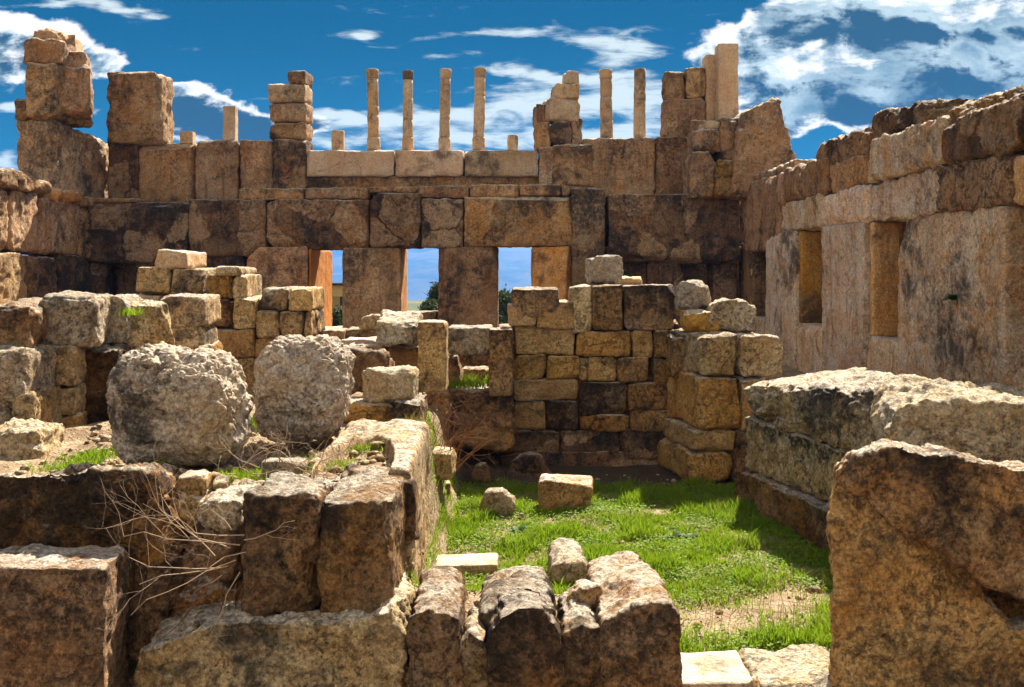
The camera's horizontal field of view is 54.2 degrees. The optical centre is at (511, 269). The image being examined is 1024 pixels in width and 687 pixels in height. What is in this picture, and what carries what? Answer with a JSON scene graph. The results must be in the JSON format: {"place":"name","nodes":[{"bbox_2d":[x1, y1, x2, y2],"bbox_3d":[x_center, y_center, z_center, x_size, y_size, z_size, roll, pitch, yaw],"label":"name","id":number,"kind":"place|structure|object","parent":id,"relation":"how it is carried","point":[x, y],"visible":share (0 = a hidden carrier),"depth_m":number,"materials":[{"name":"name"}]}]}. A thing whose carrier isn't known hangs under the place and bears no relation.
{"place":"outdoors","nodes":[
{"label":"outdoors","id":0,"kind":"place"},
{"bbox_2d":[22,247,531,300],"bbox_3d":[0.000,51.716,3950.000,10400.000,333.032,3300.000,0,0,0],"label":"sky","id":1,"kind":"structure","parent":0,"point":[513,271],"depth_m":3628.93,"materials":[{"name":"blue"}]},
{"bbox_2d":[268,70,313,140],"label":"block pier","id":2,"kind":"structure","parent":0,"point":[291,108],"depth_m":28.17,"materials":[{"name":"stone"}]},
{"bbox_2d":[0,300,832,686],"bbox_3d":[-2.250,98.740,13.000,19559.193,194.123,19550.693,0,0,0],"label":"ground","id":3,"kind":"structure","parent":0,"point":[76,436],"depth_m":10.98,"materials":[{"name":"plant"}]},
{"bbox_2d":[0,417,64,458],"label":"corner rock","id":4,"kind":"object","parent":3,"relation":"on","point":[30,438],"visible":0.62,"depth_m":10.04,"materials":[{"name":"beige stone"}]},
{"bbox_2d":[0,168,95,304],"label":"side wall","id":5,"kind":"structure","parent":3,"relation":"on","point":[42,229],"depth_m":24.39,"materials":[{"name":"stone"}]},
{"bbox_2d":[14,28,108,207],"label":"wall tower","id":6,"kind":"structure","parent":5,"relation":"on","point":[53,109],"depth_m":25.27,"materials":[{"name":"stone"}]},
{"bbox_2d":[0,543,131,686],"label":"squared block","id":7,"kind":"structure","parent":3,"relation":"on","point":[57,604],"depth_m":7.06,"materials":[{"name":"brown stone"}]},
{"bbox_2d":[0,290,141,427],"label":"wall","id":8,"kind":"structure","parent":3,"relation":"on","point":[62,353],"depth_m":11.50,"materials":[{"name":"grey stone"}]},
{"bbox_2d":[126,299,174,349],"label":"broken block","id":9,"kind":"structure","parent":8,"relation":"on","point":[153,326],"depth_m":12.52,"materials":[{"name":"beige stone"}]},
{"bbox_2d":[0,462,188,597],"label":"rock outcrop","id":10,"kind":"object","parent":3,"relation":"on","point":[59,508],"visible":0.53,"depth_m":7.90,"materials":[{"name":"brown stone"}]},
{"bbox_2d":[127,551,183,663],"bbox_3d":[-2.852,2.644,8.091,0.484,0.875,0.850,0,0,-17],"label":"loose rock","id":11,"kind":"object","parent":3,"relation":"on","point":[149,615],"visible":0.46,"depth_m":7.80,"materials":[{"name":"brown stone"}]},
{"bbox_2d":[117,249,215,301],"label":"stepped wall","id":12,"kind":"structure","parent":3,"relation":"on","point":[176,271],"depth_m":18.01,"materials":[{"name":"stone"}]},
{"bbox_2d":[170,490,210,530],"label":"loose rock","id":13,"kind":"object","parent":3,"relation":"on","point":[192,502],"visible":0.2,"depth_m":8.06,"materials":[{"name":"brown stone"}]},
{"bbox_2d":[160,293,222,350],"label":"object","id":14,"kind":"structure","parent":3,"relation":"on","point":[194,317],"depth_m":15.00,"materials":[{"name":"beige stone"}]},
{"bbox_2d":[177,469,211,495],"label":"loose stone","id":15,"kind":"object","parent":3,"relation":"on","point":[196,482],"visible":0.94,"depth_m":8.17,"materials":[{"name":"beige stone"}]},
{"bbox_2d":[171,575,243,617],"bbox_3d":[-2.373,2.675,8.065,0.649,0.629,0.784,0,0,0],"label":"loose rock","id":16,"kind":"object","parent":3,"relation":"on","point":[211,595],"visible":0.12,"depth_m":7.79,"materials":[{"name":"brown stone"}]},
{"bbox_2d":[182,519,244,584],"bbox_3d":[-2.329,2.222,8.182,0.625,0.650,0.770,0,0,9],"label":"loose rock","id":17,"kind":"object","parent":3,"relation":"on","point":[230,572],"visible":0.36,"depth_m":7.87,"materials":[{"name":"brown stone"}]},
{"bbox_2d":[213,474,230,490],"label":"loose stone","id":18,"kind":"object","parent":3,"relation":"on","point":[220,481],"visible":0.74,"depth_m":8.33,"materials":[{"name":"beige stone"}]},
{"bbox_2d":[197,478,263,532],"bbox_3d":[-2.226,1.899,8.110,0.482,0.322,0.799,0,0,12],"label":"loose rock","id":19,"kind":"object","parent":3,"relation":"on","point":[230,502],"visible":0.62,"depth_m":7.79,"materials":[{"name":"grey stone"}]},
{"bbox_2d":[206,266,325,389],"bbox_3d":[-4.321,1.081,17.660,1.944,2.308,1.426,0,0,0],"label":"block stack","id":20,"kind":"object","parent":3,"relation":"on","point":[253,322],"visible":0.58,"depth_m":17.02,"materials":[{"name":"beige stone"}]},
{"bbox_2d":[321,327,347,339],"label":"footing block","id":21,"kind":"structure","parent":20,"relation":"on","point":[340,333],"depth_m":18.04,"materials":[{"name":"stone"}]},
{"bbox_2d":[133,571,415,686],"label":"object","id":22,"kind":"structure","parent":3,"relation":"on","point":[349,647],"depth_m":7.16,"materials":[{"name":"brown stone"}]},
{"bbox_2d":[88,434,296,649],"bbox_3d":[-2.279,1.909,7.258,1.565,1.722,1.616,0,0,-20],"label":"dry bush","id":23,"kind":"object","parent":22,"relation":"on","point":[208,541],"visible":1,"depth_m":7.22,"materials":[{"name":"brown plant"}]},
{"bbox_2d":[161,579,242,638],"bbox_3d":[-2.144,2.666,7.566,0.915,0.687,0.724,0,0,0],"label":"hanging root","id":24,"kind":"object","parent":22,"relation":"hanging from","point":[193,605],"visible":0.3,"depth_m":7.52,"materials":[{"name":"brown plant"}]},
{"bbox_2d":[240,471,407,617],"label":"split block","id":25,"kind":"structure","parent":22,"relation":"on","point":[347,547],"depth_m":7.34,"materials":[{"name":"brown stone"}]},
{"bbox_2d":[177,408,375,478],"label":"dry branches","id":26,"kind":"object","parent":3,"relation":"on","point":[296,466],"visible":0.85,"depth_m":8.63,"materials":[{"name":"brown plant"}]},
{"bbox_2d":[261,457,308,475],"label":"loose stone","id":27,"kind":"object","parent":3,"relation":"on","point":[269,464],"visible":0.57,"depth_m":8.75,"materials":[{"name":"beige stone"}]},
{"bbox_2d":[331,476,340,481],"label":"loose stone","id":28,"kind":"object","parent":3,"relation":"on","point":[335,479],"visible":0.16,"depth_m":8.38,"materials":[{"name":"beige stone"}]},
{"bbox_2d":[332,282,342,307],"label":"hut","id":29,"kind":"object","parent":3,"relation":"on","point":[337,288],"visible":0.06,"depth_m":55.00,"materials":[{"name":"grey"}]},
{"bbox_2d":[332,305,342,325],"bbox_3d":[-6.866,2.042,39.910,2.221,1.377,1.900,0,0,29],"label":"tree","id":30,"kind":"object","parent":3,"relation":"on","point":[337,316],"visible":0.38,"depth_m":39.59,"materials":[{"name":"green plant"}]},
{"bbox_2d":[341,336,376,344],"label":"footing block","id":31,"kind":"structure","parent":3,"relation":"on","point":[349,340],"depth_m":16.51,"materials":[{"name":"stone"}]},
{"bbox_2d":[345,326,376,338],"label":"footing block","id":32,"kind":"structure","parent":3,"relation":"on","point":[352,331],"depth_m":18.20,"materials":[{"name":"brown stone"}]},
{"bbox_2d":[343,396,393,422],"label":"base slab","id":33,"kind":"structure","parent":3,"relation":"on","point":[359,408],"depth_m":12.50,"materials":[{"name":"brown stone"}]},
{"bbox_2d":[362,365,418,403],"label":"squared stone","id":34,"kind":"object","parent":33,"relation":"on","point":[381,384],"visible":0.9,"depth_m":12.62,"materials":[{"name":"beige stone"}]},
{"bbox_2d":[345,344,394,394],"bbox_3d":[-2.054,1.385,14.025,0.932,0.694,0.996,0,0,0],"label":"loose rock","id":35,"kind":"object","parent":3,"relation":"on","point":[368,356],"visible":0.38,"depth_m":13.62,"materials":[{"name":"brown stone"}]},
{"bbox_2d":[311,418,430,579],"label":"carved slab","id":36,"kind":"structure","parent":3,"relation":"on","point":[406,447],"depth_m":9.28,"materials":[{"name":"beige stone"}]},
{"bbox_2d":[392,394,427,421],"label":"base slab","id":37,"kind":"structure","parent":3,"relation":"on","point":[418,404],"depth_m":12.44,"materials":[{"name":"brown stone"}]},
{"bbox_2d":[84,184,743,343],"bbox_3d":[-2.963,-0.088,28.546,21.007,4.523,3.379,0,0,0],"label":"window wall","id":38,"kind":"structure","parent":3,"relation":"on","point":[277,237],"depth_m":27.01,"materials":[{"name":"stone"}]},
{"bbox_2d":[107,120,740,204],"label":"wall","id":39,"kind":"structure","parent":38,"relation":"on","point":[203,169],"depth_m":27.94,"materials":[{"name":"stone"}]},
{"bbox_2d":[106,71,174,145],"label":"upright block","id":40,"kind":"structure","parent":39,"relation":"on","point":[140,113],"depth_m":27.73,"materials":[{"name":"stone"}]},
{"bbox_2d":[180,131,195,143],"bbox_3d":[-9.165,-3.736,28.299,0.373,0.340,0.376,0,0,0],"label":"column stump","id":41,"kind":"object","parent":39,"relation":"on","point":[187,137],"visible":0.97,"depth_m":28.13,"materials":[{"name":"stone"}]},
{"bbox_2d":[223,106,237,140],"bbox_3d":[-7.971,-4.132,28.300,0.369,0.962,0.380,0,0,0],"label":"column stump","id":42,"kind":"object","parent":39,"relation":"on","point":[230,122],"visible":0.94,"depth_m":28.13,"materials":[{"name":"stone"}]},
{"bbox_2d":[331,130,344,149],"bbox_3d":[-4.920,-3.651,28.303,0.383,0.566,0.382,0,0,0],"label":"column stump","id":43,"kind":"object","parent":39,"relation":"on","point":[337,140],"visible":0.93,"depth_m":28.15,"materials":[{"name":"stone"}]},
{"bbox_2d":[366,68,380,150],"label":"column","id":44,"kind":"structure","parent":39,"relation":"on","point":[373,138],"depth_m":28.14,"materials":[{"name":"stone"}]},
{"bbox_2d":[402,70,413,149],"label":"column","id":45,"kind":"structure","parent":39,"relation":"on","point":[407,141],"depth_m":28.19,"materials":[{"name":"stone"}]},
{"bbox_2d":[438,68,451,149],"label":"column","id":46,"kind":"structure","parent":39,"relation":"on","point":[444,141],"depth_m":28.17,"materials":[{"name":"stone"}]},
{"bbox_2d":[472,67,486,149],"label":"column","id":47,"kind":"structure","parent":39,"relation":"on","point":[478,140],"depth_m":28.17,"materials":[{"name":"stone"}]},
{"bbox_2d":[507,135,517,149],"bbox_3d":[0.017,-3.594,28.297,0.316,0.424,0.307,0,0,0],"label":"column stump","id":48,"kind":"object","parent":39,"relation":"on","point":[512,142],"visible":0.96,"depth_m":28.17,"materials":[{"name":"stone"}]},
{"bbox_2d":[599,69,612,137],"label":"column","id":49,"kind":"structure","parent":39,"relation":"on","point":[606,117],"depth_m":28.17,"materials":[{"name":"stone"}]},
{"bbox_2d":[633,68,645,138],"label":"column","id":50,"kind":"structure","parent":39,"relation":"on","point":[639,123],"depth_m":28.16,"materials":[{"name":"stone"}]},
{"bbox_2d":[660,67,705,136],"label":"block pier","id":51,"kind":"structure","parent":39,"relation":"on","point":[683,104],"depth_m":28.11,"materials":[{"name":"stone"}]},
{"bbox_2d":[702,54,715,120],"bbox_3d":[5.632,-5.014,28.449,0.379,2.148,0.626,0,0,0],"label":"stone post","id":52,"kind":"object","parent":39,"relation":"on","point":[708,63],"visible":0.58,"depth_m":28.15,"materials":[{"name":"beige stone"}]},
{"bbox_2d":[714,43,738,119],"bbox_3d":[6.019,-5.170,28.098,0.596,2.304,0.623,0,0,0],"label":"stone post","id":53,"kind":"object","parent":39,"relation":"on","point":[726,68],"visible":0.82,"depth_m":27.80,"materials":[{"name":"beige stone"}]},
{"bbox_2d":[532,70,593,186],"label":"block pier","id":54,"kind":"structure","parent":38,"relation":"on","point":[558,110],"depth_m":28.09,"materials":[{"name":"stone"}]},
{"bbox_2d":[14,424,821,686],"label":"rubble","id":55,"kind":"object","parent":3,"relation":"on","point":[376,456],"visible":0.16,"depth_m":9.60,"materials":[{"name":"beige stone"}]},
{"bbox_2d":[105,341,254,467],"bbox_3d":[-3.043,1.247,9.275,1.256,1.146,1.236,0,0,0],"label":"boulder","id":56,"kind":"object","parent":55,"relation":"on","point":[174,395],"visible":0.94,"depth_m":8.80,"materials":[{"name":"stone"}]},
{"bbox_2d":[253,334,355,443],"bbox_3d":[-2.157,1.227,10.449,0.998,1.108,1.127,0,0,0],"label":"boulder","id":57,"kind":"object","parent":55,"relation":"on","point":[303,387],"visible":0.99,"depth_m":9.97,"materials":[{"name":"stone"}]},
{"bbox_2d":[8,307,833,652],"bbox_3d":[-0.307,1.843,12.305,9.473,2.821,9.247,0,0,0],"label":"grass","id":58,"kind":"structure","parent":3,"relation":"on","point":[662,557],"depth_m":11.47,"materials":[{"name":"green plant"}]},
{"bbox_2d":[417,298,437,310],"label":"tree","id":59,"kind":"object","parent":3,"relation":"on","point":[428,305],"visible":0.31,"depth_m":40.76,"materials":[{"name":"green plant"}]},
{"bbox_2d":[423,280,438,301],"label":"evergreen tree","id":60,"kind":"object","parent":3,"relation":"on","point":[433,293],"visible":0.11,"depth_m":43.82,"materials":[{"name":"green plant"}]},
{"bbox_2d":[405,567,468,686],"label":"worn stone","id":61,"kind":"object","parent":3,"relation":"on","point":[434,627],"visible":0.79,"depth_m":7.13,"materials":[{"name":"brown stone"}]},
{"bbox_2d":[432,446,456,479],"bbox_3d":[-0.915,2.474,12.854,0.394,0.367,0.544,0,0,0],"label":"cut block","id":62,"kind":"object","parent":3,"relation":"on","point":[445,458],"depth_m":12.61,"materials":[{"name":"beige stone"}]},
{"bbox_2d":[375,309,516,451],"bbox_3d":[-1.006,1.783,16.360,2.172,2.334,3.737,0,0,0],"label":"doorway wall","id":63,"kind":"structure","parent":3,"relation":"on","point":[426,348],"depth_m":15.71,"materials":[{"name":"brown stone"}]},
{"bbox_2d":[349,342,385,349],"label":"loose rock","id":64,"kind":"object","parent":63,"relation":"on","point":[374,345],"visible":0.46,"depth_m":15.23,"materials":[{"name":"stone"}]},
{"bbox_2d":[359,314,380,330],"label":"loose rock","id":65,"kind":"object","parent":63,"relation":"on","point":[367,322],"visible":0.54,"depth_m":15.60,"materials":[{"name":"beige stone"}]},
{"bbox_2d":[447,355,463,388],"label":"loose rock","id":66,"kind":"object","parent":63,"relation":"on","point":[455,365],"visible":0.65,"depth_m":16.23,"materials":[{"name":"brown stone"}]},
{"bbox_2d":[462,365,488,382],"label":"loose rock","id":67,"kind":"object","parent":63,"relation":"on","point":[481,371],"visible":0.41,"depth_m":16.81,"materials":[{"name":"beige stone"}]},
{"bbox_2d":[445,480,451,500],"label":"loose stone","id":68,"kind":"object","parent":3,"relation":"on","point":[448,484],"visible":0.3,"depth_m":13.21,"materials":[{"name":"beige stone"}]},
{"bbox_2d":[436,553,498,577],"bbox_3d":[-0.650,3.192,10.600,1.047,0.274,0.418,0,0,-5],"label":"kerb slab","id":69,"kind":"object","parent":3,"relation":"on","point":[482,563],"depth_m":10.51,"materials":[{"name":"stone"}]},
{"bbox_2d":[419,371,524,470],"bbox_3d":[-0.634,1.921,13.044,1.798,1.466,1.940,0,0,18],"label":"thorn bush","id":70,"kind":"object","parent":3,"relation":"on","point":[449,442],"visible":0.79,"depth_m":12.99,"materials":[{"name":"brown plant"}]},
{"bbox_2d":[461,606,486,686],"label":"worn stone","id":71,"kind":"object","parent":3,"relation":"on","point":[474,634],"visible":0.52,"depth_m":7.23,"materials":[{"name":"beige stone"}]},
{"bbox_2d":[471,462,490,482],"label":"loose stone","id":72,"kind":"object","parent":3,"relation":"on","point":[478,473],"visible":0.88,"depth_m":15.01,"materials":[{"name":"brown stone"}]},
{"bbox_2d":[403,637,562,686],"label":"foundation","id":73,"kind":"object","parent":3,"relation":"on","point":[476,675],"visible":0.02,"depth_m":7.20,"materials":[{"name":"brown stone"}]},
{"bbox_2d":[479,487,515,515],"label":"loose stone","id":74,"kind":"object","parent":3,"relation":"on","point":[499,499],"visible":0.89,"depth_m":12.99,"materials":[{"name":"beige stone"}]},
{"bbox_2d":[498,284,511,325],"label":"tree","id":75,"kind":"object","parent":3,"relation":"on","point":[504,296],"visible":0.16,"depth_m":45.55,"materials":[{"name":"green plant"}]},
{"bbox_2d":[507,525,526,537],"bbox_3d":[0.083,3.168,12.065,0.328,0.115,0.330,0,0,0],"label":"weed","id":76,"kind":"object","parent":3,"relation":"on","point":[521,528],"visible":0.48,"depth_m":12.13,"materials":[{"name":"green plant"}]},
{"bbox_2d":[478,565,565,686],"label":"worn stone","id":77,"kind":"object","parent":3,"relation":"on","point":[519,620],"visible":0.88,"depth_m":7.12,"materials":[{"name":"brown stone"}]},
{"bbox_2d":[507,451,551,477],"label":"loose stone","id":78,"kind":"object","parent":3,"relation":"on","point":[530,464],"visible":0.77,"depth_m":15.41,"materials":[{"name":"brown stone"}]},
{"bbox_2d":[538,473,592,509],"bbox_3d":[0.727,3.089,13.532,0.769,0.620,0.587,0,0,0],"label":"fallen block","id":79,"kind":"object","parent":3,"relation":"on","point":[563,490],"depth_m":13.30,"materials":[{"name":"beige stone"}]},
{"bbox_2d":[547,537,587,584],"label":"stone block","id":80,"kind":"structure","parent":3,"relation":"on","point":[567,558],"depth_m":9.98,"materials":[{"name":"beige stone"}]},
{"bbox_2d":[557,586,600,686],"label":"worn stone","id":81,"kind":"object","parent":3,"relation":"on","point":[580,630],"visible":0.52,"depth_m":7.16,"materials":[{"name":"brown stone"}]},
{"bbox_2d":[567,579,602,612],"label":"loose stone","id":82,"kind":"object","parent":81,"relation":"on","point":[586,591],"visible":0.68,"depth_m":7.78,"materials":[{"name":"beige stone"}]},
{"bbox_2d":[491,283,679,466],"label":"court wall","id":83,"kind":"structure","parent":3,"relation":"on","point":[590,385],"depth_m":16.32,"materials":[{"name":"brown stone"}]},
{"bbox_2d":[585,255,623,283],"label":"loose stone","id":84,"kind":"object","parent":83,"relation":"on","point":[605,269],"visible":0.93,"depth_m":17.01,"materials":[{"name":"beige stone"}]},
{"bbox_2d":[614,276,642,284],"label":"loose stone","id":85,"kind":"object","parent":83,"relation":"on","point":[627,280],"visible":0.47,"depth_m":17.02,"materials":[{"name":"beige stone"}]},
{"bbox_2d":[585,550,682,686],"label":"worn stone","id":86,"kind":"object","parent":3,"relation":"on","point":[637,617],"visible":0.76,"depth_m":7.10,"materials":[{"name":"brown stone"}]},
{"bbox_2d":[658,531,686,540],"bbox_3d":[1.912,3.177,11.908,0.347,0.105,0.275,0,0,-26],"label":"weed","id":87,"kind":"object","parent":3,"relation":"on","point":[677,533],"visible":0.54,"depth_m":11.92,"materials":[{"name":"green plant"}]},
{"bbox_2d":[681,532,699,538],"bbox_3d":[2.141,3.200,11.966,0.270,0.076,0.259,0,0,28],"label":"weed","id":88,"kind":"object","parent":3,"relation":"on","point":[689,535],"visible":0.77,"depth_m":12.02,"materials":[{"name":"green plant"}]},
{"bbox_2d":[681,650,752,686],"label":"threshold slab","id":89,"kind":"structure","parent":3,"relation":"on","point":[718,669],"depth_m":7.84,"materials":[{"name":"stone"}]},
{"bbox_2d":[657,328,783,481],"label":"return wall","id":90,"kind":"structure","parent":3,"relation":"on","point":[711,375],"depth_m":15.05,"materials":[{"name":"brown stone"}]},
{"bbox_2d":[680,309,721,332],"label":"loose stone","id":91,"kind":"object","parent":90,"relation":"on","point":[693,320],"visible":0.84,"depth_m":15.63,"materials":[{"name":"beige stone"}]},
{"bbox_2d":[674,280,710,310],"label":"loose stone","id":92,"kind":"object","parent":91,"relation":"on","point":[691,294],"visible":0.83,"depth_m":16.03,"materials":[{"name":"beige stone"}]},
{"bbox_2d":[704,298,755,332],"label":"loose stone","id":93,"kind":"object","parent":90,"relation":"on","point":[737,315],"visible":0.81,"depth_m":15.63,"materials":[{"name":"beige stone"}]},
{"bbox_2d":[738,644,831,686],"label":"threshold slab","id":94,"kind":"structure","parent":3,"relation":"on","point":[803,665],"depth_m":7.91,"materials":[{"name":"beige stone"}]},
{"bbox_2d":[735,367,903,553],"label":"stepped block","id":95,"kind":"structure","parent":3,"relation":"on","point":[806,433],"depth_m":12.19,"materials":[{"name":"stone"}]},
{"bbox_2d":[870,374,1023,462],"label":"rough block","id":96,"kind":"structure","parent":95,"relation":"on","point":[984,421],"depth_m":9.50,"materials":[{"name":"grey stone"}]},
{"bbox_2d":[739,93,1023,389],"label":"pier wall","id":97,"kind":"structure","parent":3,"relation":"on","point":[878,251],"depth_m":15.74,"materials":[{"name":"beige stone"}]},
{"bbox_2d":[682,97,795,200],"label":"broken wall","id":98,"kind":"structure","parent":97,"relation":"on","point":[744,147],"depth_m":26.48,"materials":[{"name":"stone"}]},
{"bbox_2d":[816,126,872,164],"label":"capping rock","id":99,"kind":"object","parent":97,"relation":"on","point":[841,148],"visible":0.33,"depth_m":18.68,"materials":[{"name":"brown stone"}]},
{"bbox_2d":[871,98,977,138],"bbox_3d":[6.732,-2.383,16.428,1.099,0.729,2.335,0,0,0],"label":"capping rock","id":100,"kind":"object","parent":97,"relation":"on","point":[891,120],"visible":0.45,"depth_m":15.81,"materials":[{"name":"brown stone"}]},
{"bbox_2d":[941,293,957,300],"bbox_3d":[6.136,0.379,13.951,0.321,0.109,0.341,0,0,26],"label":"weed","id":101,"kind":"object","parent":97,"relation":"attached to","point":[953,297],"visible":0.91,"depth_m":13.90,"materials":[{"name":"green plant"}]},
{"bbox_2d":[948,85,1023,122],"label":"capping rock","id":102,"kind":"object","parent":97,"relation":"on","point":[956,113],"visible":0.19,"depth_m":13.26,"materials":[{"name":"brown stone"}]},
{"bbox_2d":[825,439,1023,686],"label":"craggy block","id":103,"kind":"structure","parent":3,"relation":"on","point":[926,553],"depth_m":7.47,"materials":[{"name":"brown stone"}]},
{"bbox_2d":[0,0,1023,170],"label":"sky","id":104,"kind":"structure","parent":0,"point":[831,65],"materials":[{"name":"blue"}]}
]}

